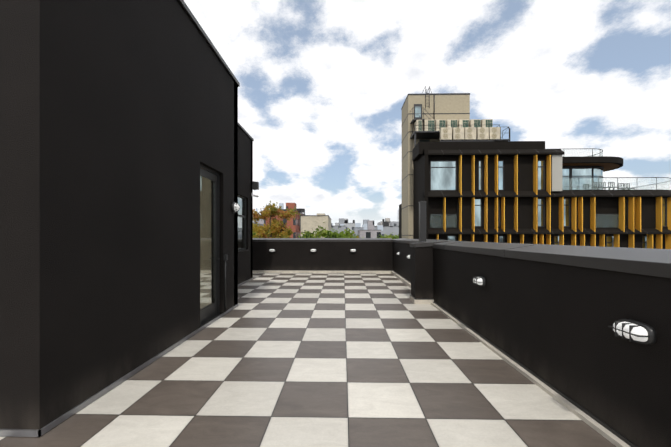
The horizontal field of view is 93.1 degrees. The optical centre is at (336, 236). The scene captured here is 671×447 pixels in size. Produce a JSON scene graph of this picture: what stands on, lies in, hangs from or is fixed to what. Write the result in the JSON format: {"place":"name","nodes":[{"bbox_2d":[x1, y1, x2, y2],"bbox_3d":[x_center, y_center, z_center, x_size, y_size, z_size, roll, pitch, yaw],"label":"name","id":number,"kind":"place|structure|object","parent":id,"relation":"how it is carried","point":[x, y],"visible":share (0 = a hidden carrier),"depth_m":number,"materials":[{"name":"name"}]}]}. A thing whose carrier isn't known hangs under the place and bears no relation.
{"place":"outdoors","nodes":[
{"label":"outdoors","id":0,"kind":"place"},
{"bbox_2d":[184,0,670,226],"label":"sky","id":1,"kind":"structure","parent":0,"point":[325,85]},
{"bbox_2d":[401,93,469,238],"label":"building tower","id":2,"kind":"structure","parent":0,"point":[452,102],"depth_m":28.81,"materials":[{"name":"beige concrete"}]},
{"bbox_2d":[415,107,428,141],"bbox_3d":[7.753,-9.887,28.737,1.203,3.712,0.010,0,0,1],"label":"window","id":3,"kind":"structure","parent":2,"relation":"in","point":[417,109],"depth_m":28.74,"materials":[{"name":"clear glass"}]},
{"bbox_2d":[422,86,431,118],"bbox_3d":[8.210,-12.079,28.712,0.959,2.870,0.340,0,0,1],"label":"rooftop ladder","id":4,"kind":"object","parent":2,"relation":"attached to","point":[429,89],"visible":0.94,"depth_m":28.57,"materials":[{"name":"grey metal"}]},
{"bbox_2d":[401,95,469,235],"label":"concrete bands","id":5,"kind":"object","parent":2,"relation":"attached to","point":[420,105],"depth_m":28.75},
{"bbox_2d":[415,119,499,141],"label":"rooftop mechanical units","id":6,"kind":"object","parent":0,"point":[471,130],"visible":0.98,"depth_m":26.27},
{"bbox_2d":[410,107,509,146],"bbox_3d":[10.416,-8.960,27.171,7.549,4.732,3.130,0,0,1],"label":"steel platform","id":7,"kind":"object","parent":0,"point":[423,134],"visible":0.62,"depth_m":27.58,"materials":[{"name":"metal"}]},
{"bbox_2d":[399,141,670,248],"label":"building facade","id":8,"kind":"structure","parent":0,"point":[423,151],"depth_m":25.09,"materials":[{"name":"black metal"}]},
{"bbox_2d":[441,149,653,233],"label":"brackets","id":9,"kind":"object","parent":8,"relation":"attached to","point":[552,192],"visible":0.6,"depth_m":24.78,"materials":[{"name":"metal"}]},
{"bbox_2d":[428,155,667,248],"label":"neighbour facade panels","id":10,"kind":"object","parent":8,"relation":"attached to","point":[525,205],"visible":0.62,"depth_m":25.15,"materials":[{"name":"black metal"}]},
{"bbox_2d":[430,161,665,247],"bbox_3d":[16.716,-1.984,25.903,18.436,8.040,1.550,0,0,1],"label":"facade glass","id":11,"kind":"object","parent":8,"relation":"in","point":[443,178],"visible":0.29,"depth_m":25.32,"materials":[{"name":"clear glass"}]},
{"bbox_2d":[436,154,670,248],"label":"vertical fins","id":12,"kind":"object","parent":8,"relation":"attached to","point":[621,219],"visible":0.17,"depth_m":24.82,"materials":[{"name":"yellow metal"}]},
{"bbox_2d":[592,182,634,189],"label":"outdoor chairs","id":13,"kind":"object","parent":8,"relation":"on","point":[614,187],"depth_m":26.77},
{"bbox_2d":[562,148,670,190],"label":"neighbour penthouse","id":14,"kind":"object","parent":8,"relation":"on","point":[606,163],"depth_m":27.15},
{"bbox_3d":[-5.855,8.908,2.440,16.350,14.996,20.710,0,0,1],"label":"terrace","id":15,"kind":"object","parent":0,"visible":0},
{"bbox_2d":[0,273,615,446],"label":"terrace floor tiles","id":16,"kind":"object","parent":15,"relation":"on","point":[326,360],"visible":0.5,"depth_m":2.96,"materials":[{"name":"white tile"}]},
{"bbox_2d":[0,0,252,429],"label":"bulkhead walls","id":17,"kind":"structure","parent":16,"relation":"on","point":[118,122],"depth_m":2.82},
{"bbox_2d":[0,278,252,436],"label":"wall base trim","id":18,"kind":"structure","parent":17,"relation":"attached to","point":[41,431],"depth_m":2.68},
{"bbox_2d":[200,164,220,329],"bbox_3d":[-2.089,0.141,5.203,0.162,2.534,0.924,0,0,1],"label":"terrace door","id":19,"kind":"structure","parent":17,"relation":"in","point":[209,244],"depth_m":5.32,"materials":[{"name":"glass"}]},
{"bbox_2d":[178,0,253,140],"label":"roof coping","id":20,"kind":"object","parent":17,"relation":"on","point":[198,26],"visible":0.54,"depth_m":5.04,"materials":[{"name":"grey metal"}]},
{"bbox_2d":[224,255,227,311],"bbox_3d":[-1.982,0.841,5.711,0.050,1.030,0.080,0,0,1],"label":"conduit box","id":21,"kind":"object","parent":17,"relation":"attached to","point":[225,257],"visible":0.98,"depth_m":5.70,"materials":[{"name":"black metal"}]},
{"bbox_2d":[231,202,239,212],"bbox_3d":[-1.929,-0.564,6.140,0.138,0.210,0.210,0,0,1],"label":"round wall light","id":22,"kind":"object","parent":17,"relation":"attached to","point":[235,207],"visible":1,"depth_m":6.08,"materials":[{"name":"black metal"}]},
{"bbox_2d":[238,195,247,251],"bbox_3d":[-2.833,-0.390,9.470,0.145,1.652,1.004,0,0,1],"label":"bulkhead window","id":23,"kind":"structure","parent":17,"relation":"in","point":[242,225],"depth_m":9.62,"materials":[{"name":"clear glass"}]},
{"bbox_2d":[252,181,258,189],"bbox_3d":[-2.646,-1.659,10.367,0.220,0.268,0.178,0,0,1],"label":"loudspeaker","id":24,"kind":"object","parent":17,"relation":"attached to","point":[255,185],"visible":1,"depth_m":10.29,"materials":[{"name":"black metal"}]},
{"bbox_2d":[253,270,630,446],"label":"concrete kerb strip","id":25,"kind":"object","parent":16,"relation":"on","point":[615,440],"visible":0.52,"depth_m":3.33,"materials":[{"name":"grey concrete"}]},
{"bbox_2d":[253,242,670,446],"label":"parapet walls","id":26,"kind":"structure","parent":25,"relation":"on","point":[549,323],"depth_m":2.79,"materials":[{"name":"black paint"}]},
{"bbox_2d":[418,201,426,241],"bbox_3d":[1.864,-0.324,6.862,0.150,0.860,0.150,0,0,1],"label":"vent post","id":27,"kind":"object","parent":26,"relation":"on","point":[422,221],"visible":1,"depth_m":6.80,"materials":[{"name":"black metal"}]},
{"bbox_2d":[282,270,637,446],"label":"base trim","id":28,"kind":"structure","parent":26,"relation":"attached to","point":[609,428],"depth_m":3.12,"materials":[{"name":"black metal"}]},
{"bbox_2d":[253,238,670,277],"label":"parapet coping","id":29,"kind":"object","parent":26,"relation":"on","point":[650,261],"visible":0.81,"depth_m":2.84,"materials":[{"name":"grey metal"}]},
{"bbox_2d":[472,276,485,285],"bbox_3d":[1.933,0.606,4.325,0.100,0.125,0.240,0,0,1],"label":"wall light","id":30,"kind":"object","parent":26,"relation":"attached to","point":[479,280],"visible":1,"depth_m":4.25,"materials":[{"name":"black metal"}]},
{"bbox_2d":[608,319,656,343],"bbox_3d":[1.883,0.606,2.036,0.100,0.125,0.240,0,0,1],"label":"wall light","id":31,"kind":"object","parent":26,"relation":"attached to","point":[636,331],"visible":1,"depth_m":1.98,"materials":[{"name":"black metal"}]},
{"label":"ground","id":32,"kind":"structure","parent":0,"visible":0},
{"bbox_2d":[253,223,275,237],"bbox_3d":[-8.728,7.325,35.939,6.216,18.176,6.302,0,0,-13],"label":"autumn tree","id":33,"kind":"object","parent":32,"relation":"on","point":[262,227],"visible":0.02,"depth_m":35.40,"materials":[{"name":"green plant"}]},
{"bbox_2d":[253,201,300,237],"bbox_3d":[-7.102,6.332,32.779,5.670,20.163,5.425,0,0,37],"label":"autumn tree","id":34,"kind":"object","parent":32,"relation":"on","point":[274,225],"visible":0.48,"depth_m":32.79,"materials":[{"name":"brown plant"}]},
{"bbox_2d":[300,222,350,237],"bbox_3d":[-1.492,7.282,40.005,8.172,18.279,9.027,0,0,-35],"label":"green tree","id":35,"kind":"object","parent":32,"relation":"on","point":[325,233],"visible":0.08,"depth_m":39.16,"materials":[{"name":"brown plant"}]},
{"bbox_2d":[253,203,398,237],"bbox_3d":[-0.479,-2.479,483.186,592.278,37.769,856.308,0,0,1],"label":"city blocks","id":36,"kind":"structure","parent":32,"relation":"on","point":[368,229],"depth_m":72.33,"materials":[{"name":"white brick"}]},
{"bbox_2d":[297,209,304,230],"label":"steel roof frame","id":37,"kind":"object","parent":36,"relation":"on","point":[301,211],"visible":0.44,"depth_m":78.17,"materials":[{"name":"grey metal"}]},
{"bbox_2d":[341,228,363,237],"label":"green tree","id":38,"kind":"object","parent":32,"relation":"on","point":[348,233],"visible":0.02,"depth_m":46.66,"materials":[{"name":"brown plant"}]},
{"bbox_2d":[377,234,398,238],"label":"tree","id":39,"kind":"object","parent":32,"relation":"on","point":[391,236],"visible":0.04,"depth_m":58.99,"materials":[{"name":"green plant"}]}
]}

